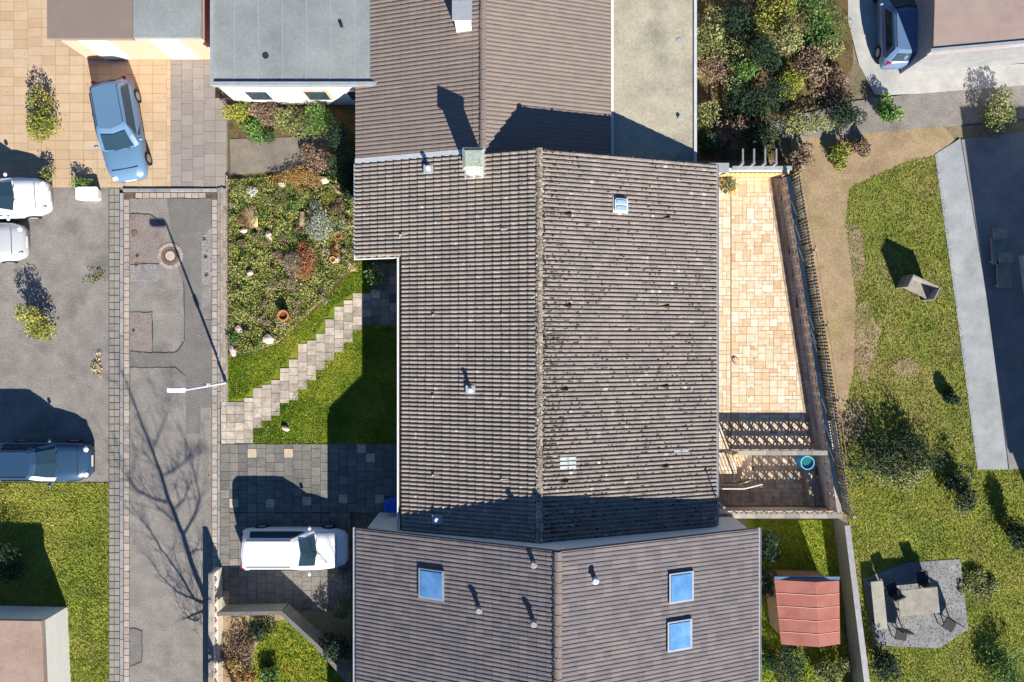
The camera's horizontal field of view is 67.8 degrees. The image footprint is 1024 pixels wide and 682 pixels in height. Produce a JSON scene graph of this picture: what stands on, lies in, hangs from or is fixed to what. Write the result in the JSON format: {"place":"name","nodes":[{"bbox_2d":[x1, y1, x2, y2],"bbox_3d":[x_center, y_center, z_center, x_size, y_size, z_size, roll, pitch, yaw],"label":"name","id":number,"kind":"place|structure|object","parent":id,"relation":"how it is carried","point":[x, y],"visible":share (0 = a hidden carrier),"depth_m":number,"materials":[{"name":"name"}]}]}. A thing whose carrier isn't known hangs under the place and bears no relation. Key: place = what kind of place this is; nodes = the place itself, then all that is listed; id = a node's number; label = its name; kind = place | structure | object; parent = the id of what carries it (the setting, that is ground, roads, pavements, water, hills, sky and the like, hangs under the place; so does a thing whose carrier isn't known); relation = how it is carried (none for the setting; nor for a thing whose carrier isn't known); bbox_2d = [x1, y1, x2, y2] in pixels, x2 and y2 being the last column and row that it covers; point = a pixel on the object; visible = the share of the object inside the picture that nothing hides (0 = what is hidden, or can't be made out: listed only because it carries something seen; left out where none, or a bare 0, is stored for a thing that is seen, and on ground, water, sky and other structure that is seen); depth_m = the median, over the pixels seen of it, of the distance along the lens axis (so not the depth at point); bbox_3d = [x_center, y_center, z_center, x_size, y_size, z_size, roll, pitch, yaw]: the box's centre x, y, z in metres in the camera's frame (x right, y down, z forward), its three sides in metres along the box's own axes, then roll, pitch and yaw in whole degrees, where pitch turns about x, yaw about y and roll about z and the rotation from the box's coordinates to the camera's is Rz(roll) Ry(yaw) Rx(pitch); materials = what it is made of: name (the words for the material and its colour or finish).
{"place":"outdoors","nodes":[
{"label":"outdoors","id":0,"kind":"place"},
{"bbox_2d":[0,483,109,681],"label":"lawn","id":1,"kind":"structure","parent":0,"point":[67,569],"depth_m":33.98,"materials":[{"name":"green plant"}]},
{"bbox_2d":[109,188,119,681],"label":"pavement","id":2,"kind":"structure","parent":0,"point":[113,514],"depth_m":33.97,"materials":[{"name":"grey concrete"}]},
{"bbox_2d":[126,192,215,681],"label":"road","id":3,"kind":"structure","parent":0,"point":[170,497],"depth_m":34.00,"materials":[{"name":"grey asphalt"}]},
{"bbox_2d":[130,312,151,351],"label":"road patch","id":4,"kind":"object","parent":3,"relation":"on","point":[141,335],"visible":1,"depth_m":33.99,"materials":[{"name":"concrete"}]},
{"bbox_2d":[130,214,165,263],"bbox_3d":[-16.251,-4.555,33.998,1.626,0.004,2.246,0,90,0],"label":"road patch","id":5,"kind":"object","parent":3,"relation":"on","point":[143,244],"visible":1,"depth_m":34.00,"materials":[{"name":"grey asphalt"}]},
{"bbox_2d":[130,368,184,447],"bbox_3d":[-15.827,2.973,33.996,2.436,0.008,3.563,0,90,0],"label":"road patch","id":6,"kind":"object","parent":3,"relation":"on","point":[158,421],"visible":1,"depth_m":33.99,"materials":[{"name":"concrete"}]},
{"bbox_2d":[130,343,184,374],"bbox_3d":[-15.823,0.774,33.996,2.443,0.008,1.506,0,90,0],"label":"road patch","id":7,"kind":"object","parent":3,"relation":"on","point":[166,359],"visible":1,"depth_m":33.99,"materials":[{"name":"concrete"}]},
{"bbox_2d":[120,188,220,681],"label":"kerb","id":8,"kind":"structure","parent":3,"relation":"on","point":[122,418],"depth_m":33.96,"materials":[{"name":"concrete"}]},
{"bbox_2d":[208,567,222,681],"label":"pierced wall","id":9,"kind":"structure","parent":8,"relation":"on","point":[215,633],"depth_m":33.26,"materials":[{"name":"beige concrete"}]},
{"bbox_2d":[124,192,217,681],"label":"gutter","id":10,"kind":"object","parent":3,"relation":"on","point":[126,426],"visible":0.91,"depth_m":33.98,"materials":[{"name":"grey concrete"}]},
{"bbox_2d":[167,198,211,432],"bbox_3d":[-14.403,-1.120,33.998,2.006,0.004,10.484,0,90,0],"label":"road patch","id":11,"kind":"object","parent":3,"relation":"on","point":[190,220],"visible":1,"depth_m":34.00,"materials":[{"name":"grey asphalt"}]},
{"bbox_2d":[201,320,211,407],"bbox_3d":[-13.628,1.021,33.994,0.481,0.013,3.924,0,90,0],"label":"road patch","id":12,"kind":"object","parent":3,"relation":"on","point":[206,360],"visible":1,"depth_m":33.99,"materials":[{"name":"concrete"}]},
{"bbox_2d":[220,187,225,401],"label":"sidewalk","id":13,"kind":"structure","parent":0,"point":[222,284],"depth_m":33.90,"materials":[{"name":"grey concrete"}]},
{"bbox_2d":[220,513,350,608],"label":"driveway","id":14,"kind":"structure","parent":0,"point":[265,593],"depth_m":33.90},
{"bbox_2d":[240,525,348,575],"bbox_3d":[-9.490,9.074,33.139,4.565,1.512,2.180,0,90,0],"label":"parked car","id":15,"kind":"object","parent":14,"relation":"on","point":[265,548],"visible":1,"depth_m":32.66,"materials":[{"name":"white paint"}]},
{"bbox_2d":[223,609,350,681],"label":"front garden soil","id":16,"kind":"structure","parent":0,"point":[324,621],"depth_m":33.95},
{"bbox_2d":[220,623,256,671],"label":"garden bush","id":17,"kind":"object","parent":16,"relation":"on","point":[238,643],"visible":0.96,"depth_m":33.68,"materials":[{"name":"brown plant"}]},
{"bbox_2d":[221,293,361,443],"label":"path","id":18,"kind":"structure","parent":0,"point":[264,402],"depth_m":33.90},
{"bbox_2d":[228,104,355,169],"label":"garden soil","id":19,"kind":"structure","parent":0,"point":[345,114],"depth_m":33.93,"materials":[{"name":"brown soil"}]},
{"bbox_2d":[230,136,330,174],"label":"garden slab","id":20,"kind":"structure","parent":19,"relation":"on","point":[277,154],"depth_m":33.91,"materials":[{"name":"grey concrete"}]},
{"bbox_2d":[271,105,314,139],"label":"garden bush","id":21,"kind":"object","parent":19,"relation":"on","point":[285,120],"visible":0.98,"depth_m":33.37,"materials":[{"name":"green plant"}]},
{"bbox_2d":[326,120,354,162],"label":"garden bush","id":22,"kind":"object","parent":19,"relation":"on","point":[336,137],"visible":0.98,"depth_m":32.94,"materials":[{"name":"green plant"}]},
{"bbox_2d":[227,160,360,359],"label":"grass","id":23,"kind":"structure","parent":0,"point":[277,262],"depth_m":33.89,"materials":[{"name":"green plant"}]},
{"bbox_2d":[229,175,351,352],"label":"plants","id":24,"kind":"object","parent":23,"relation":"on","point":[238,289],"visible":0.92,"depth_m":33.71,"materials":[{"name":"green plant"}]},
{"bbox_2d":[227,170,360,357],"bbox_3d":[-9.654,-3.441,33.810,5.952,0.316,8.422,0,90,0],"label":"ground cover","id":25,"kind":"object","parent":23,"relation":"on","point":[288,323],"visible":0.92,"depth_m":33.82,"materials":[{"name":"green plant"}]},
{"bbox_2d":[251,620,344,681],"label":"front lawn","id":26,"kind":"structure","parent":0,"point":[272,637],"depth_m":33.94,"materials":[{"name":"plant"}]},
{"bbox_2d":[220,444,396,511],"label":"driveway","id":27,"kind":"structure","parent":0,"point":[364,496],"depth_m":33.90,"materials":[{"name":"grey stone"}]},
{"bbox_2d":[228,259,396,445],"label":"grass","id":28,"kind":"structure","parent":0,"point":[322,384],"depth_m":33.91,"materials":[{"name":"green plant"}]},
{"bbox_2d":[362,263,396,324],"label":"entrance paving","id":29,"kind":"structure","parent":0,"point":[379,311],"depth_m":33.90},
{"bbox_2d":[354,148,725,542],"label":"house","id":30,"kind":"structure","parent":0,"point":[559,344],"depth_m":29.82,"materials":[{"name":"tile"}]},
{"bbox_2d":[120,45,1023,681],"bbox_3d":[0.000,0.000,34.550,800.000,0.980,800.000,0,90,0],"label":"ground","id":31,"kind":"structure","parent":0,"point":[860,87],"depth_m":35.04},
{"bbox_2d":[0,606,70,681],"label":"shed","id":32,"kind":"structure","parent":31,"relation":"on","point":[34,643],"depth_m":31.80,"materials":[{"name":"beige paint"}]},
{"bbox_2d":[0,188,108,482],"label":"parking area","id":33,"kind":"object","parent":31,"relation":"on","point":[69,248],"visible":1,"depth_m":34.00,"materials":[{"name":"asphalt"}]},
{"bbox_2d":[0,222,29,263],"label":"parked car","id":34,"kind":"object","parent":33,"relation":"on","point":[14,243],"visible":1,"depth_m":33.24,"materials":[{"name":"silver paint"}]},
{"bbox_2d":[0,172,53,220],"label":"parked car","id":35,"kind":"object","parent":33,"relation":"on","point":[28,197],"visible":0.99,"depth_m":33.13,"materials":[{"name":"white paint"}]},
{"bbox_2d":[13,303,58,341],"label":"tall bush","id":36,"kind":"object","parent":33,"relation":"on","point":[40,330],"visible":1,"depth_m":33.11,"materials":[{"name":"yellow plant"}]},
{"bbox_2d":[0,438,94,486],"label":"parked car","id":37,"kind":"object","parent":33,"relation":"on","point":[49,460],"visible":1,"depth_m":32.91,"materials":[{"name":"paint"}]},
{"bbox_2d":[0,0,169,187],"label":"forecourt","id":38,"kind":"structure","parent":31,"relation":"on","point":[21,156],"depth_m":33.98,"materials":[{"name":"beige tile"}]},
{"bbox_2d":[25,84,61,142],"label":"round bush","id":39,"kind":"object","parent":38,"relation":"on","point":[45,128],"visible":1,"depth_m":33.31,"materials":[{"name":"green plant"}]},
{"bbox_2d":[89,76,152,182],"bbox_3d":[-17.157,-9.234,33.229,2.160,1.472,4.415,-10,90,0],"label":"parked car","id":40,"kind":"object","parent":38,"relation":"on","point":[117,119],"visible":1,"depth_m":32.85,"materials":[{"name":"paint"}]},
{"bbox_2d":[47,0,209,58],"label":"bungalow","id":41,"kind":"object","parent":31,"relation":"on","point":[134,29],"visible":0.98,"depth_m":31.30,"materials":[{"name":"tile"}]},
{"bbox_2d":[170,59,227,187],"bbox_3d":[-13.949,-12.226,33.989,2.565,0.043,10.762,0,90,0],"label":"forecourt strip","id":42,"kind":"object","parent":31,"relation":"on","point":[203,167],"visible":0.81,"depth_m":33.97,"materials":[{"name":"grey stone"}]},
{"bbox_2d":[217,603,352,680],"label":"garden wall","id":43,"kind":"structure","parent":31,"relation":"on","point":[302,625],"depth_m":33.16,"materials":[{"name":"concrete"}]},
{"bbox_2d":[210,0,376,104],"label":"garage","id":44,"kind":"structure","parent":31,"relation":"on","point":[289,52],"depth_m":31.05,"materials":[{"name":"concrete"}]},
{"bbox_2d":[355,0,696,163],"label":"house","id":45,"kind":"structure","parent":31,"relation":"on","point":[614,77],"depth_m":30.63,"materials":[{"name":"tile"}]},
{"bbox_2d":[353,512,760,681],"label":"house","id":46,"kind":"structure","parent":31,"relation":"on","point":[681,605],"depth_m":29.32,"materials":[{"name":"tile"}]},
{"bbox_2d":[418,568,443,601],"bbox_3d":[-3.138,9.466,29.623,1.040,0.560,1.160,0,90,0],"label":"roof window","id":47,"kind":"structure","parent":46,"relation":"in","point":[430,581],"depth_m":29.55,"materials":[{"name":"glass"}]},
{"bbox_2d":[667,618,691,652],"bbox_3d":[6.505,11.404,29.526,1.040,0.535,1.160,0,90,0],"label":"roof window","id":48,"kind":"structure","parent":46,"relation":"in","point":[679,632],"depth_m":29.43,"materials":[{"name":"glass"}]},
{"bbox_2d":[669,570,693,603],"bbox_3d":[6.573,9.548,29.554,1.040,0.535,1.160,0,90,0],"label":"roof window","id":49,"kind":"structure","parent":46,"relation":"in","point":[681,584],"depth_m":29.47,"materials":[{"name":"glass"}]},
{"bbox_2d":[714,149,791,176],"bbox_3d":[10.100,-7.790,33.898,4.200,2.205,0.980,0,90,0],"label":"terrace screen","id":50,"kind":"object","parent":31,"relation":"on","point":[751,170],"visible":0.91,"depth_m":33.16,"materials":[{"name":"metal"}]},
{"bbox_2d":[719,176,825,506],"bbox_3d":[11.128,0.140,34.557,6.457,1.085,15.120,0,90,0],"label":"terrace base","id":51,"kind":"object","parent":31,"relation":"on","point":[769,418],"visible":0.17,"depth_m":34.02,"materials":[{"name":"beige concrete"}]},
{"bbox_2d":[719,178,820,482],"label":"patio","id":52,"kind":"structure","parent":51,"relation":"on","point":[758,384],"depth_m":34.00,"materials":[{"name":"beige tile"}]},
{"bbox_2d":[769,179,813,443],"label":"border slabs","id":53,"kind":"structure","parent":52,"relation":"on","point":[791,314],"depth_m":33.98,"materials":[{"name":"stone"}]},
{"bbox_2d":[719,455,823,505],"bbox_3d":[11.113,6.200,34.658,6.212,0.023,2.586,0,90,0],"label":"court","id":54,"kind":"object","parent":51,"relation":"on","point":[731,497],"visible":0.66,"depth_m":34.65,"materials":[{"name":"wood"}]},
{"bbox_2d":[719,507,841,517],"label":"pierced wall","id":55,"kind":"structure","parent":51,"relation":"on","point":[780,512],"depth_m":33.56,"materials":[{"name":"beige concrete"}]},
{"bbox_2d":[780,176,841,512],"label":"pierced wall","id":56,"kind":"structure","parent":51,"relation":"on","point":[825,465],"depth_m":33.44,"materials":[{"name":"grey concrete"}]},
{"bbox_2d":[791,179,845,512],"bbox_3d":[13.747,0.225,35.015,1.038,0.070,15.684,-9,90,0],"label":"planting strip","id":57,"kind":"object","parent":31,"relation":"on","point":[816,320],"depth_m":34.98,"materials":[{"name":"soil"}]},
{"bbox_2d":[789,165,855,518],"bbox_3d":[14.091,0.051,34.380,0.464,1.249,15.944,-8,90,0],"label":"paling fence","id":58,"kind":"object","parent":57,"relation":"on","point":[839,400],"visible":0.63,"depth_m":34.07,"materials":[{"name":"wood"}]},
{"bbox_2d":[832,518,869,681],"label":"boundary wall","id":59,"kind":"structure","parent":31,"relation":"on","point":[851,607],"depth_m":34.07,"materials":[{"name":"grey concrete"}]},
{"bbox_2d":[790,126,954,430],"bbox_3d":[16.544,-2.377,35.021,7.598,0.058,15.564,0,90,0],"label":"dry border","id":60,"kind":"object","parent":31,"relation":"on","point":[827,186],"visible":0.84,"depth_m":34.99,"materials":[{"name":"soil"}]},
{"bbox_2d":[763,85,1023,139],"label":"lane","id":61,"kind":"structure","parent":31,"relation":"on","point":[941,109],"depth_m":34.99,"materials":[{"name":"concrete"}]},
{"bbox_2d":[762,107,835,141],"bbox_3d":[12.976,-9.789,34.421,3.406,1.215,1.570,0,90,0],"label":"garden bush","id":62,"kind":"object","parent":61,"relation":"on","point":[797,119],"visible":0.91,"depth_m":34.27,"materials":[{"name":"green plant"}]},
{"bbox_2d":[828,90,867,131],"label":"garden bush","id":63,"kind":"object","parent":61,"relation":"on","point":[846,115],"visible":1,"depth_m":34.09,"materials":[{"name":"green plant"}]},
{"bbox_2d":[980,84,1016,138],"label":"garden bush","id":64,"kind":"object","parent":61,"relation":"on","point":[999,110],"visible":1,"depth_m":34.28,"materials":[{"name":"green plant"}]},
{"bbox_2d":[848,0,1023,94],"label":"white drive","id":65,"kind":"structure","parent":31,"relation":"on","point":[862,14],"depth_m":34.98,"materials":[{"name":"white concrete"}]},
{"bbox_2d":[873,0,917,69],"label":"parked car","id":66,"kind":"object","parent":65,"relation":"on","point":[897,28],"visible":0.72,"depth_m":33.72,"materials":[{"name":"blue paint"}]},
{"bbox_2d":[900,0,1023,73],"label":"house","id":67,"kind":"structure","parent":31,"relation":"on","point":[956,34],"depth_m":31.50,"materials":[{"name":"beige paint"}]},
{"bbox_2d":[697,0,852,159],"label":"garden soil","id":68,"kind":"structure","parent":0,"point":[804,100],"depth_m":34.99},
{"bbox_2d":[697,5,725,62],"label":"garden bush","id":69,"kind":"object","parent":68,"relation":"on","point":[703,41],"visible":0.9,"depth_m":34.05,"materials":[{"name":"green plant"}]},
{"bbox_2d":[710,4,758,56],"bbox_3d":[10.221,-14.017,34.281,2.580,1.493,1.774,38,90,0],"label":"garden bush","id":70,"kind":"object","parent":68,"relation":"on","point":[738,18],"visible":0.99,"depth_m":34.07,"materials":[{"name":"green plant"}]},
{"bbox_2d":[712,113,764,152],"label":"garden bush","id":71,"kind":"object","parent":68,"relation":"on","point":[740,123],"visible":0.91,"depth_m":34.48,"materials":[{"name":"brown plant"}]},
{"bbox_2d":[721,76,757,121],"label":"garden bush","id":72,"kind":"object","parent":68,"relation":"on","point":[747,100],"visible":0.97,"depth_m":34.18,"materials":[{"name":"green plant"}]},
{"bbox_2d":[747,31,783,71],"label":"garden bush","id":73,"kind":"object","parent":68,"relation":"on","point":[768,53],"visible":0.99,"depth_m":33.83,"materials":[{"name":"green plant"}]},
{"bbox_2d":[745,116,788,157],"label":"garden bush","id":74,"kind":"object","parent":68,"relation":"on","point":[759,135],"visible":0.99,"depth_m":34.01,"materials":[{"name":"green plant"}]},
{"bbox_2d":[745,76,794,121],"bbox_3d":[11.440,-10.816,34.105,1.568,1.840,2.128,39,90,0],"label":"garden bush","id":75,"kind":"object","parent":68,"relation":"on","point":[761,107],"visible":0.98,"depth_m":33.95,"materials":[{"name":"green plant"}]},
{"bbox_2d":[751,0,797,35],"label":"garden bush","id":76,"kind":"object","parent":68,"relation":"on","point":[786,3],"visible":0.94,"depth_m":34.21,"materials":[{"name":"yellow plant"}]},
{"bbox_2d":[755,6,806,56],"bbox_3d":[12.246,-13.771,34.266,2.370,1.524,2.034,-37,90,0],"label":"garden bush","id":77,"kind":"object","parent":68,"relation":"on","point":[792,42],"visible":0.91,"depth_m":34.10,"materials":[{"name":"green plant"}]},
{"bbox_2d":[795,43,831,83],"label":"garden bush","id":78,"kind":"object","parent":68,"relation":"on","point":[817,64],"visible":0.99,"depth_m":34.46,"materials":[{"name":"brown plant"}]},
{"bbox_2d":[792,0,852,44],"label":"garden bush","id":79,"kind":"object","parent":68,"relation":"on","point":[824,25],"visible":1,"depth_m":34.04,"materials":[{"name":"green plant"}]},
{"bbox_2d":[809,64,852,104],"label":"garden bush","id":80,"kind":"object","parent":68,"relation":"on","point":[835,88],"visible":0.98,"depth_m":34.57,"materials":[{"name":"brown plant"}]},
{"bbox_2d":[746,520,852,681],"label":"side lawn","id":81,"kind":"structure","parent":0,"point":[798,529],"depth_m":35.00,"materials":[{"name":"plant"}]},
{"bbox_2d":[768,643,808,681],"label":"garden bush","id":82,"kind":"object","parent":81,"relation":"on","point":[791,668],"visible":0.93,"depth_m":34.18,"materials":[{"name":"green plant"}]},
{"bbox_2d":[765,570,839,646],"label":"garden shed","id":83,"kind":"structure","parent":81,"relation":"on","point":[803,607],"depth_m":32.90,"materials":[{"name":"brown wood"}]},
{"bbox_2d":[812,657,851,681],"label":"garden bush","id":84,"kind":"object","parent":81,"relation":"on","point":[821,667],"visible":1,"depth_m":34.47,"materials":[{"name":"green plant"}]},
{"bbox_2d":[836,155,1023,681],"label":"lawn","id":85,"kind":"structure","parent":0,"point":[905,355],"depth_m":35.00,"materials":[{"name":"green plant"}]},
{"bbox_2d":[839,222,865,281],"bbox_3d":[15.627,-4.085,35.004,1.232,0.032,2.760,0,90,0],"label":"bare patch","id":86,"kind":"object","parent":85,"relation":"on","point":[846,262],"visible":1,"depth_m":34.99,"materials":[{"name":"soil"}]},
{"bbox_2d":[839,399,867,444],"bbox_3d":[15.693,3.757,35.003,1.458,0.034,1.706,-27,90,0],"label":"bare patch","id":87,"kind":"object","parent":85,"relation":"on","point":[848,423],"visible":0.93,"depth_m":34.99,"materials":[{"name":"soil"}]},
{"bbox_2d":[846,301,880,383],"bbox_3d":[16.156,0.060,35.004,1.627,0.033,3.849,0,90,0],"label":"bare patch","id":88,"kind":"object","parent":85,"relation":"on","point":[852,345],"visible":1,"depth_m":34.99,"materials":[{"name":"soil"}]},
{"bbox_2d":[840,426,907,486],"bbox_3d":[16.048,5.265,34.234,3.006,1.595,2.583,-13,90,0],"label":"garden bush","id":89,"kind":"object","parent":85,"relation":"on","point":[874,458],"visible":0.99,"depth_m":34.12,"materials":[{"name":"green plant"}]},
{"bbox_2d":[866,644,904,681],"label":"garden bush","id":90,"kind":"object","parent":85,"relation":"on","point":[888,667],"visible":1,"depth_m":34.05,"materials":[{"name":"green plant"}]},
{"bbox_2d":[873,451,928,492],"bbox_3d":[17.569,5.947,34.377,2.370,1.303,1.823,10,90,0],"label":"garden bush","id":91,"kind":"object","parent":85,"relation":"on","point":[913,476],"visible":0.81,"depth_m":34.22,"materials":[{"name":"green plant"}]},
{"bbox_2d":[863,559,967,647],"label":"seating slab","id":92,"kind":"structure","parent":85,"relation":"on","point":[955,615],"depth_m":34.97,"materials":[{"name":"grey gravel"}]},
{"bbox_2d":[893,586,939,616],"bbox_3d":[18.292,11.727,34.615,1.800,0.720,1.170,-6,90,0],"label":"garden table","id":93,"kind":"object","parent":92,"relation":"on","point":[918,601],"visible":0.86,"depth_m":34.26,"materials":[{"name":"concrete"}]},
{"bbox_2d":[896,274,940,300],"bbox_3d":[18.357,-2.399,34.450,1.401,1.100,0.610,26,90,0],"label":"swing seat","id":94,"kind":"object","parent":85,"relation":"on","point":[925,290],"visible":1,"depth_m":34.47,"materials":[{"name":"fabric"}]},
{"bbox_2d":[891,428,946,478],"bbox_3d":[18.209,5.082,34.270,2.836,1.518,1.719,36,90,0],"label":"garden bush","id":95,"kind":"object","parent":85,"relation":"on","point":[920,445],"visible":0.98,"depth_m":34.18,"materials":[{"name":"green plant"}]},
{"bbox_2d":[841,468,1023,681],"bbox_3d":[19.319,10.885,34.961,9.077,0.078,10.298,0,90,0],"label":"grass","id":96,"kind":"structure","parent":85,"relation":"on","point":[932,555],"depth_m":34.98,"materials":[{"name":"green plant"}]},
{"bbox_2d":[942,464,977,514],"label":"garden bush","id":97,"kind":"object","parent":85,"relation":"on","point":[961,489],"visible":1,"depth_m":34.30,"materials":[{"name":"green plant"}]},
{"bbox_2d":[958,568,998,600],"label":"garden bush","id":98,"kind":"object","parent":85,"relation":"on","point":[984,584],"visible":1,"depth_m":34.81,"materials":[{"name":"green plant"}]},
{"bbox_2d":[979,641,1023,681],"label":"garden bush","id":99,"kind":"object","parent":85,"relation":"on","point":[1010,674],"visible":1,"depth_m":34.36,"materials":[{"name":"green plant"}]},
{"bbox_2d":[935,139,1007,468],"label":"garden path","id":100,"kind":"structure","parent":0,"point":[972,310],"depth_m":34.97,"materials":[{"name":"grey concrete"}]},
{"bbox_2d":[961,132,1023,468],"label":"terrace","id":101,"kind":"structure","parent":0,"point":[994,167],"depth_m":34.98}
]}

